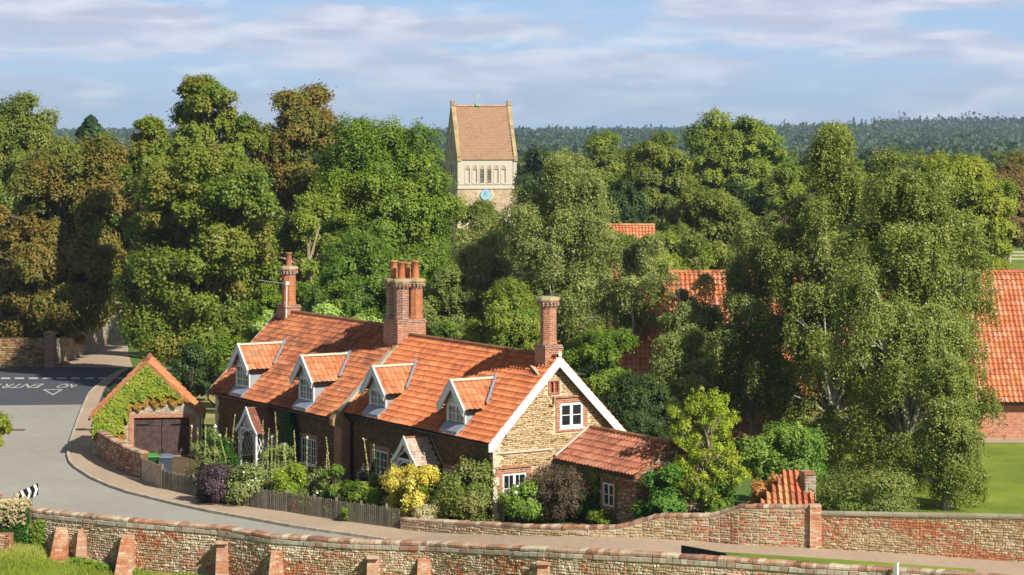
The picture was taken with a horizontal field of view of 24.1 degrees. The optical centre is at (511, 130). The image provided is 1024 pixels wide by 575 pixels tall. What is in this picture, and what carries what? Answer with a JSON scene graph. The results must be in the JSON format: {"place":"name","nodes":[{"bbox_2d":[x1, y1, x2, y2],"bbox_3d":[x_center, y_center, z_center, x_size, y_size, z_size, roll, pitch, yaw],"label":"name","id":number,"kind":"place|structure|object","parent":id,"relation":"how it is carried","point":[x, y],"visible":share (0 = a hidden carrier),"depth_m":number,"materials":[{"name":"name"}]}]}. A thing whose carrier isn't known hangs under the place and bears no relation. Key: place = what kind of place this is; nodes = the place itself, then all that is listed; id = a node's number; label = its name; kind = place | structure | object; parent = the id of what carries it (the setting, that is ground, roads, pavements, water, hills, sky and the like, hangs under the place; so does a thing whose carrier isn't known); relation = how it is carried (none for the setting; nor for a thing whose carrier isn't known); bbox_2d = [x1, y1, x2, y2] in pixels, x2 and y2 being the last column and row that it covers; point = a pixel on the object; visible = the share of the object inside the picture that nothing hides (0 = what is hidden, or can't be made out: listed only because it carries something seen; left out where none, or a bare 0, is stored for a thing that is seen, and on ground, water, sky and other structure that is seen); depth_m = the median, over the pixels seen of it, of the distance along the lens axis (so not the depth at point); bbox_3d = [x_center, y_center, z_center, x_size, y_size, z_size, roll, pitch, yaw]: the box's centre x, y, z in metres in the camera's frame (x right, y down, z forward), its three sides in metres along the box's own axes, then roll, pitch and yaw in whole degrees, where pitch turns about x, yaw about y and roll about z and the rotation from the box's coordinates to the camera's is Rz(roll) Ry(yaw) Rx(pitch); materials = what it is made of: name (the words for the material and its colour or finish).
{"place":"outdoors","nodes":[
{"label":"outdoors","id":0,"kind":"place"},
{"bbox_2d":[0,366,173,404],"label":"cross road","id":1,"kind":"structure","parent":0,"point":[68,395],"depth_m":160.58,"materials":[{"name":"grey asphalt"}]},
{"bbox_2d":[0,540,184,574],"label":"bank","id":2,"kind":"structure","parent":0,"point":[49,569],"depth_m":97.58,"materials":[{"name":"green plant"}]},
{"bbox_2d":[71,556,209,574],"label":"nettles","id":3,"kind":"object","parent":2,"relation":"on","point":[107,566],"visible":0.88,"depth_m":98.43,"materials":[{"name":"green plant"}]},
{"bbox_2d":[29,508,1005,574],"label":"boundary wall","id":4,"kind":"structure","parent":2,"relation":"on","point":[126,545],"depth_m":93.81,"materials":[{"name":"stone"}]},
{"bbox_2d":[0,507,30,545],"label":"ivy","id":5,"kind":"object","parent":4,"relation":"attached to","point":[20,534],"visible":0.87,"depth_m":101.12,"materials":[{"name":"green plant"}]},
{"bbox_2d":[0,493,32,526],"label":"flowering shrub","id":6,"kind":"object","parent":4,"relation":"on","point":[18,505],"depth_m":101.22,"materials":[{"name":"beige plant"}]},
{"bbox_2d":[25,519,46,548],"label":"ivy","id":7,"kind":"object","parent":4,"relation":"attached to","point":[39,529],"visible":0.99,"depth_m":100.96,"materials":[{"name":"green plant"}]},
{"bbox_2d":[61,301,132,367],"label":"side lane","id":8,"kind":"structure","parent":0,"point":[114,354],"depth_m":178.20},
{"bbox_2d":[0,404,365,538],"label":"road","id":9,"kind":"structure","parent":0,"point":[34,452],"depth_m":115.81,"materials":[{"name":"grey asphalt"}]},
{"bbox_2d":[182,372,216,424],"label":"meadow","id":10,"kind":"structure","parent":0,"point":[209,419],"depth_m":147.19,"materials":[{"name":"green plant"}]},
{"bbox_2d":[169,341,212,399],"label":"shrub","id":11,"kind":"object","parent":10,"relation":"on","point":[195,363],"visible":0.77,"depth_m":149.74,"materials":[{"name":"green plant"}]},
{"bbox_2d":[159,72,269,180],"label":"broadleaf tree","id":12,"kind":"object","parent":10,"relation":"on","point":[197,116],"visible":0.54,"depth_m":170.36,"materials":[{"name":"green plant"}]},
{"bbox_2d":[210,330,246,395],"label":"shrub","id":13,"kind":"object","parent":10,"relation":"on","point":[223,350],"visible":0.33,"depth_m":145.62,"materials":[{"name":"green plant"}]},
{"bbox_2d":[158,446,522,527],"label":"garden soil","id":14,"kind":"structure","parent":0,"point":[179,465],"depth_m":120.20,"materials":[{"name":"brown soil"}]},
{"bbox_2d":[190,427,222,471],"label":"shrub","id":15,"kind":"object","parent":14,"relation":"on","point":[198,446],"visible":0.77,"depth_m":113.21,"materials":[{"name":"green plant"}]},
{"bbox_2d":[203,435,241,479],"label":"shrub","id":16,"kind":"object","parent":14,"relation":"on","point":[227,446],"visible":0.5,"depth_m":115.06,"materials":[{"name":"green plant"}]},
{"bbox_2d":[222,461,279,505],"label":"shrub","id":17,"kind":"object","parent":14,"relation":"on","point":[252,475],"visible":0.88,"depth_m":107.87,"materials":[{"name":"green plant"}]},
{"bbox_2d":[258,442,294,485],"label":"shrub","id":18,"kind":"object","parent":14,"relation":"on","point":[290,452],"visible":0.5,"depth_m":111.26,"materials":[{"name":"green plant"}]},
{"bbox_2d":[270,462,311,509],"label":"shrub","id":19,"kind":"object","parent":14,"relation":"on","point":[295,473],"visible":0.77,"depth_m":107.02,"materials":[{"name":"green plant"}]},
{"bbox_2d":[297,466,325,506],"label":"shrub","id":20,"kind":"object","parent":14,"relation":"on","point":[315,479],"visible":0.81,"depth_m":107.26,"materials":[{"name":"green plant"}]},
{"bbox_2d":[319,464,345,506],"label":"shrub","id":21,"kind":"object","parent":14,"relation":"on","point":[331,491],"visible":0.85,"depth_m":106.47,"materials":[{"name":"green plant"}]},
{"bbox_2d":[339,479,369,514],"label":"shrub","id":22,"kind":"object","parent":14,"relation":"on","point":[355,492],"visible":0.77,"depth_m":105.45,"materials":[{"name":"green plant"}]},
{"bbox_2d":[378,461,440,525],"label":"shrub","id":23,"kind":"object","parent":14,"relation":"on","point":[401,484],"visible":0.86,"depth_m":102.77,"materials":[{"name":"yellow plant"}]},
{"bbox_2d":[435,482,492,520],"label":"shrub","id":24,"kind":"object","parent":14,"relation":"on","point":[447,512],"visible":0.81,"depth_m":100.77,"materials":[{"name":"green plant"}]},
{"bbox_2d":[431,454,505,519],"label":"shrub","id":25,"kind":"object","parent":14,"relation":"on","point":[474,472],"visible":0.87,"depth_m":101.14,"materials":[{"name":"green plant"}]},
{"bbox_2d":[0,0,1023,130],"label":"sky","id":26,"kind":"structure","parent":0,"point":[570,63],"materials":[{"name":"blue"}]},
{"bbox_2d":[70,368,1023,574],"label":"pavement","id":27,"kind":"structure","parent":0,"point":[82,456],"depth_m":97.95,"materials":[{"name":"grey concrete"}]},
{"bbox_2d":[724,552,974,571],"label":"verge","id":28,"kind":"structure","parent":27,"relation":"on","point":[823,560],"depth_m":90.58,"materials":[{"name":"green plant"}]},
{"bbox_2d":[99,128,1023,548],"bbox_3d":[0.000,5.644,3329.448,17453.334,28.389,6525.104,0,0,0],"label":"ground","id":29,"kind":"structure","parent":0,"point":[743,488],"depth_m":123.00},
{"bbox_2d":[0,337,43,366],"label":"roadside wall","id":30,"kind":"structure","parent":29,"relation":"on","point":[23,352],"depth_m":172.12,"materials":[{"name":"beige stone"}]},
{"bbox_2d":[0,90,83,227],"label":"broadleaf tree","id":31,"kind":"object","parent":29,"relation":"on","point":[21,129],"visible":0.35,"depth_m":203.11,"materials":[{"name":"green plant"}]},
{"bbox_2d":[43,330,57,366],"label":"gate pier","id":32,"kind":"structure","parent":29,"relation":"on","point":[49,348],"depth_m":171.70,"materials":[{"name":"brick"}]},
{"bbox_2d":[0,127,142,344],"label":"broadleaf tree","id":33,"kind":"object","parent":29,"relation":"on","point":[63,259],"visible":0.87,"depth_m":173.30,"materials":[{"name":"brown plant"}]},
{"bbox_2d":[75,114,105,143],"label":"cedar tree","id":34,"kind":"object","parent":29,"relation":"on","point":[90,124],"visible":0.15,"depth_m":249.25,"materials":[{"name":"green plant"}]},
{"bbox_2d":[56,316,126,365],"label":"lane wall","id":35,"kind":"structure","parent":29,"relation":"on","point":[67,349],"depth_m":182.87,"materials":[{"name":"grey stone"}]},
{"bbox_2d":[91,424,148,478],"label":"curved wall","id":36,"kind":"structure","parent":29,"relation":"on","point":[118,454],"depth_m":119.04,"materials":[{"name":"stone"}]},
{"bbox_2d":[110,113,173,357],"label":"broadleaf tree","id":37,"kind":"object","parent":29,"relation":"on","point":[150,140],"visible":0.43,"depth_m":165.10,"materials":[{"name":"green plant"}]},
{"bbox_2d":[88,353,206,455],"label":"garage","id":38,"kind":"structure","parent":29,"relation":"on","point":[150,428],"depth_m":124.73,"materials":[{"name":"red brick"}]},
{"bbox_2d":[91,364,179,441],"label":"ivy","id":39,"kind":"object","parent":38,"relation":"attached to","point":[143,382],"visible":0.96,"depth_m":124.20,"materials":[{"name":"green plant"}]},
{"bbox_2d":[135,418,160,455],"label":"garage door","id":40,"kind":"structure","parent":38,"relation":"in","point":[151,426],"depth_m":124.67,"materials":[{"name":"brown wood"}]},
{"bbox_2d":[117,381,183,440],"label":"creeper","id":41,"kind":"object","parent":38,"relation":"attached to","point":[156,403],"visible":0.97,"depth_m":124.42,"materials":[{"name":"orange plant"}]},
{"bbox_2d":[162,417,188,454],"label":"garage door","id":42,"kind":"structure","parent":38,"relation":"in","point":[168,423],"depth_m":124.79,"materials":[{"name":"brown wood"}]},
{"bbox_2d":[140,456,163,488],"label":"boarded gate","id":43,"kind":"structure","parent":29,"relation":"on","point":[151,472],"depth_m":114.23,"materials":[{"name":"brown wood"}]},
{"bbox_2d":[101,138,284,384],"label":"broadleaf tree","id":44,"kind":"object","parent":29,"relation":"on","point":[196,275],"visible":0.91,"depth_m":155.68,"materials":[{"name":"green plant"}]},
{"bbox_2d":[190,461,238,503],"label":"shrub","id":45,"kind":"object","parent":29,"relation":"on","point":[210,477],"visible":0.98,"depth_m":108.25,"materials":[{"name":"purple plant"}]},
{"bbox_2d":[67,367,385,539],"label":"kerb","id":46,"kind":"structure","parent":29,"relation":"on","point":[80,470],"depth_m":107.76,"materials":[{"name":"concrete"}]},
{"bbox_2d":[240,281,281,341],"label":"broadleaf tree","id":47,"kind":"object","parent":29,"relation":"on","point":[271,299],"visible":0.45,"depth_m":139.62,"materials":[{"name":"green plant"}]},
{"bbox_2d":[162,468,399,527],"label":"picket fence","id":48,"kind":"object","parent":29,"relation":"on","point":[356,514],"visible":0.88,"depth_m":105.11,"materials":[{"name":"brown wood"}]},
{"bbox_2d":[245,79,351,280],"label":"broadleaf tree","id":49,"kind":"object","parent":29,"relation":"on","point":[303,121],"visible":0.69,"depth_m":175.93,"materials":[{"name":"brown plant"}]},
{"bbox_2d":[272,187,342,311],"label":"broadleaf tree","id":50,"kind":"object","parent":29,"relation":"on","point":[306,217],"visible":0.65,"depth_m":162.64,"materials":[{"name":"green plant"}]},
{"bbox_2d":[297,229,397,321],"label":"broadleaf tree","id":51,"kind":"object","parent":29,"relation":"on","point":[358,290],"visible":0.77,"depth_m":146.84,"materials":[{"name":"green plant"}]},
{"bbox_2d":[305,111,472,320],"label":"broadleaf tree","id":52,"kind":"object","parent":29,"relation":"on","point":[407,216],"visible":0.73,"depth_m":168.24,"materials":[{"name":"green plant"}]},
{"bbox_2d":[423,263,479,339],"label":"broadleaf tree","id":53,"kind":"object","parent":29,"relation":"on","point":[450,291],"visible":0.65,"depth_m":141.26,"materials":[{"name":"green plant"}]},
{"bbox_2d":[207,252,700,524],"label":"cottage","id":54,"kind":"structure","parent":29,"relation":"on","point":[398,382],"depth_m":109.22,"materials":[{"name":"orange tile"}]},
{"bbox_2d":[277,408,300,462],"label":"climbing plant","id":55,"kind":"object","parent":54,"relation":"attached to","point":[288,426],"visible":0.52,"depth_m":116.00,"materials":[{"name":"green plant"}]},
{"bbox_2d":[300,437,315,467],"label":"window","id":56,"kind":"structure","parent":54,"relation":"in","point":[311,461],"depth_m":115.04,"materials":[{"name":"white paint"}]},
{"bbox_2d":[503,472,526,522],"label":"gable door","id":57,"kind":"structure","parent":54,"relation":"in","point":[510,479],"depth_m":101.87,"materials":[{"name":"white paint"}]},
{"bbox_2d":[559,402,584,429],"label":"window","id":58,"kind":"structure","parent":54,"relation":"in","point":[571,413],"depth_m":103.45,"materials":[{"name":"white paint"}]},
{"bbox_2d":[559,460,599,514],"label":"wall creeper","id":59,"kind":"object","parent":54,"relation":"attached to","point":[590,474],"depth_m":100.94,"materials":[{"name":"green plant"}]},
{"bbox_2d":[574,476,600,522],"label":"ivy","id":60,"kind":"object","parent":54,"relation":"attached to","point":[590,501],"visible":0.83,"depth_m":100.24,"materials":[{"name":"green plant"}]},
{"bbox_2d":[443,197,508,289],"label":"broadleaf tree","id":61,"kind":"object","parent":29,"relation":"on","point":[482,207],"visible":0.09,"depth_m":195.05,"materials":[{"name":"green plant"}]},
{"bbox_2d":[445,94,517,229],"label":"church tower","id":62,"kind":"structure","parent":29,"relation":"on","point":[484,167],"depth_m":331.76,"materials":[{"name":"stone"}]},
{"bbox_2d":[442,213,526,333],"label":"birch tree","id":63,"kind":"object","parent":29,"relation":"on","point":[485,272],"visible":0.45,"depth_m":145.21,"materials":[{"name":"green plant"}]},
{"bbox_2d":[456,274,563,353],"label":"broadleaf tree","id":64,"kind":"object","parent":29,"relation":"on","point":[511,310],"visible":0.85,"depth_m":127.04,"materials":[{"name":"green plant"}]},
{"bbox_2d":[496,477,545,523],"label":"shrub","id":65,"kind":"object","parent":29,"relation":"on","point":[520,496],"visible":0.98,"depth_m":100.54,"materials":[{"name":"green plant"}]},
{"bbox_2d":[511,146,557,216],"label":"broadleaf tree","id":66,"kind":"object","parent":29,"relation":"on","point":[534,165],"visible":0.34,"depth_m":298.67,"materials":[{"name":"green plant"}]},
{"bbox_2d":[49,116,1023,172],"bbox_3d":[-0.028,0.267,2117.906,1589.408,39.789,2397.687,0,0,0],"label":"forest","id":67,"kind":"object","parent":29,"relation":"on","point":[986,138],"visible":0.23,"depth_m":1862.69,"materials":[{"name":"green plant"}]},
{"bbox_2d":[521,461,589,522],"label":"shrub","id":68,"kind":"object","parent":29,"relation":"on","point":[567,489],"visible":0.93,"depth_m":100.47,"materials":[{"name":"brown plant"}]},
{"bbox_2d":[490,148,625,372],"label":"birch tree","id":69,"kind":"object","parent":29,"relation":"on","point":[557,271],"visible":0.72,"depth_m":138.71,"materials":[{"name":"green plant"}]},
{"bbox_2d":[585,508,617,524],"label":"shrub","id":70,"kind":"object","parent":29,"relation":"on","point":[601,518],"visible":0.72,"depth_m":99.25,"materials":[{"name":"green plant"}]},
{"bbox_2d":[562,325,640,413],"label":"broadleaf tree","id":71,"kind":"object","parent":29,"relation":"on","point":[601,348],"visible":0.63,"depth_m":118.09,"materials":[{"name":"green plant"}]},
{"bbox_2d":[579,129,629,175],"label":"broadleaf tree","id":72,"kind":"object","parent":29,"relation":"on","point":[602,148],"visible":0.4,"depth_m":263.47,"materials":[{"name":"green plant"}]},
{"bbox_2d":[400,503,809,547],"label":"garden wall","id":73,"kind":"structure","parent":29,"relation":"on","point":[776,524],"depth_m":95.29,"materials":[{"name":"stone"}]},
{"bbox_2d":[603,177,650,223],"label":"broadleaf tree","id":74,"kind":"object","parent":29,"relation":"on","point":[634,209],"visible":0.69,"depth_m":214.33,"materials":[{"name":"green plant"}]},
{"bbox_2d":[588,231,671,363],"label":"birch tree","id":75,"kind":"object","parent":29,"relation":"on","point":[634,262],"visible":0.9,"depth_m":129.85,"materials":[{"name":"green plant"}]},
{"bbox_2d":[606,223,654,331],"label":"farm building","id":76,"kind":"structure","parent":29,"relation":"on","point":[639,230],"depth_m":189.70,"materials":[{"name":"tile"}]},
{"bbox_2d":[597,368,683,441],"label":"broadleaf tree","id":77,"kind":"object","parent":29,"relation":"on","point":[638,404],"visible":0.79,"depth_m":112.23,"materials":[{"name":"green plant"}]},
{"bbox_2d":[589,227,717,314],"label":"broadleaf tree","id":78,"kind":"object","parent":29,"relation":"on","point":[696,251],"visible":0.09,"depth_m":158.29,"materials":[{"name":"green plant"}]},
{"bbox_2d":[616,129,699,248],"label":"broadleaf tree","id":79,"kind":"object","parent":29,"relation":"on","point":[650,162],"visible":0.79,"depth_m":223.47,"materials":[{"name":"green plant"}]},
{"bbox_2d":[627,461,688,518],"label":"shrub","id":80,"kind":"object","parent":29,"relation":"on","point":[664,495],"visible":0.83,"depth_m":96.99,"materials":[{"name":"green plant"}]},
{"bbox_2d":[647,321,719,445],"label":"birch tree","id":81,"kind":"object","parent":29,"relation":"on","point":[681,366],"visible":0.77,"depth_m":120.29,"materials":[{"name":"green plant"}]},
{"bbox_2d":[643,257,727,439],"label":"birch tree","id":82,"kind":"object","parent":29,"relation":"on","point":[686,305],"visible":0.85,"depth_m":126.84,"materials":[{"name":"green plant"}]},
{"bbox_2d":[656,183,754,274],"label":"broadleaf tree","id":83,"kind":"object","parent":29,"relation":"on","point":[712,219],"visible":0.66,"depth_m":188.57,"materials":[{"name":"green plant"}]},
{"bbox_2d":[661,385,751,512],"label":"broadleaf tree","id":84,"kind":"object","parent":29,"relation":"on","point":[703,452],"visible":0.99,"depth_m":97.29,"materials":[{"name":"green plant"}]},
{"bbox_2d":[682,298,741,442],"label":"birch tree","id":85,"kind":"object","parent":29,"relation":"on","point":[709,318],"visible":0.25,"depth_m":125.44,"materials":[{"name":"green plant"}]},
{"bbox_2d":[689,470,738,512],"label":"shrub","id":86,"kind":"object","parent":29,"relation":"on","point":[724,487],"visible":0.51,"depth_m":97.11,"materials":[{"name":"green plant"}]},
{"bbox_2d":[676,106,799,213],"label":"broadleaf tree","id":87,"kind":"object","parent":29,"relation":"on","point":[742,152],"visible":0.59,"depth_m":237.42,"materials":[{"name":"green plant"}]},
{"bbox_2d":[721,180,756,209],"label":"broadleaf tree","id":88,"kind":"object","parent":29,"relation":"on","point":[736,189],"visible":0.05,"depth_m":231.78,"materials":[{"name":"green plant"}]},
{"bbox_2d":[704,217,796,438],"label":"birch tree","id":89,"kind":"object","parent":29,"relation":"on","point":[730,341],"visible":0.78,"depth_m":123.28,"materials":[{"name":"green plant"}]},
{"bbox_2d":[738,176,817,267],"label":"broadleaf tree","id":90,"kind":"object","parent":29,"relation":"on","point":[765,186],"visible":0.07,"depth_m":222.77,"materials":[{"name":"green plant"}]},
{"bbox_2d":[765,161,803,264],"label":"broadleaf tree","id":91,"kind":"object","parent":29,"relation":"on","point":[784,176],"visible":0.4,"depth_m":204.51,"materials":[{"name":"green plant"}]},
{"bbox_2d":[611,269,1023,437],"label":"barn","id":92,"kind":"structure","parent":29,"relation":"on","point":[1007,381],"depth_m":129.94,"materials":[{"name":"tile"}]},
{"bbox_2d":[809,504,1023,561],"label":"tall garden wall","id":93,"kind":"structure","parent":29,"relation":"on","point":[991,536],"depth_m":92.09,"materials":[{"name":"stone"}]},
{"bbox_2d":[875,111,1023,126],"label":"pine wood","id":94,"kind":"object","parent":29,"relation":"on","point":[949,120],"visible":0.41,"depth_m":2977.86,"materials":[{"name":"green plant"}]},
{"bbox_2d":[910,149,1021,269],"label":"broadleaf tree","id":95,"kind":"object","parent":29,"relation":"on","point":[996,207],"visible":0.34,"depth_m":157.72,"materials":[{"name":"green plant"}]},
{"bbox_2d":[980,161,1023,300],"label":"broadleaf tree","id":96,"kind":"object","parent":29,"relation":"on","point":[1008,171],"visible":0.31,"depth_m":204.27,"materials":[{"name":"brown plant"}]},
{"bbox_2d":[754,443,1023,513],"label":"lawn","id":97,"kind":"structure","parent":0,"point":[1003,464],"depth_m":110.74,"materials":[{"name":"green plant"}]},
{"bbox_2d":[745,471,781,503],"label":"shrub","id":98,"kind":"object","parent":97,"relation":"on","point":[759,488],"visible":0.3,"depth_m":98.61,"materials":[{"name":"orange plant"}]},
{"bbox_2d":[736,417,830,505],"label":"shrub","id":99,"kind":"object","parent":97,"relation":"on","point":[795,448],"visible":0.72,"depth_m":101.39,"materials":[{"name":"green plant"}]},
{"bbox_2d":[760,469,815,503],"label":"tiled roof","id":100,"kind":"object","parent":97,"relation":"on","point":[802,486],"depth_m":97.10,"materials":[{"name":"tile"}]},
{"bbox_2d":[748,118,900,457],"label":"birch tree","id":101,"kind":"object","parent":97,"relation":"on","point":[800,325],"visible":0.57,"depth_m":121.16,"materials":[{"name":"green plant"}]},
{"bbox_2d":[816,460,926,511],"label":"shrub","id":102,"kind":"object","parent":97,"relation":"on","point":[888,500],"visible":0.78,"depth_m":96.95,"materials":[{"name":"green plant"}]},
{"bbox_2d":[810,142,1007,491],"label":"birch tree","id":103,"kind":"object","parent":97,"relation":"on","point":[914,328],"visible":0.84,"depth_m":109.78,"materials":[{"name":"green plant"}]},
{"bbox_2d":[895,353,992,510],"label":"birch tree","id":104,"kind":"object","parent":97,"relation":"on","point":[946,440],"visible":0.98,"depth_m":103.27,"materials":[{"name":"green plant"}]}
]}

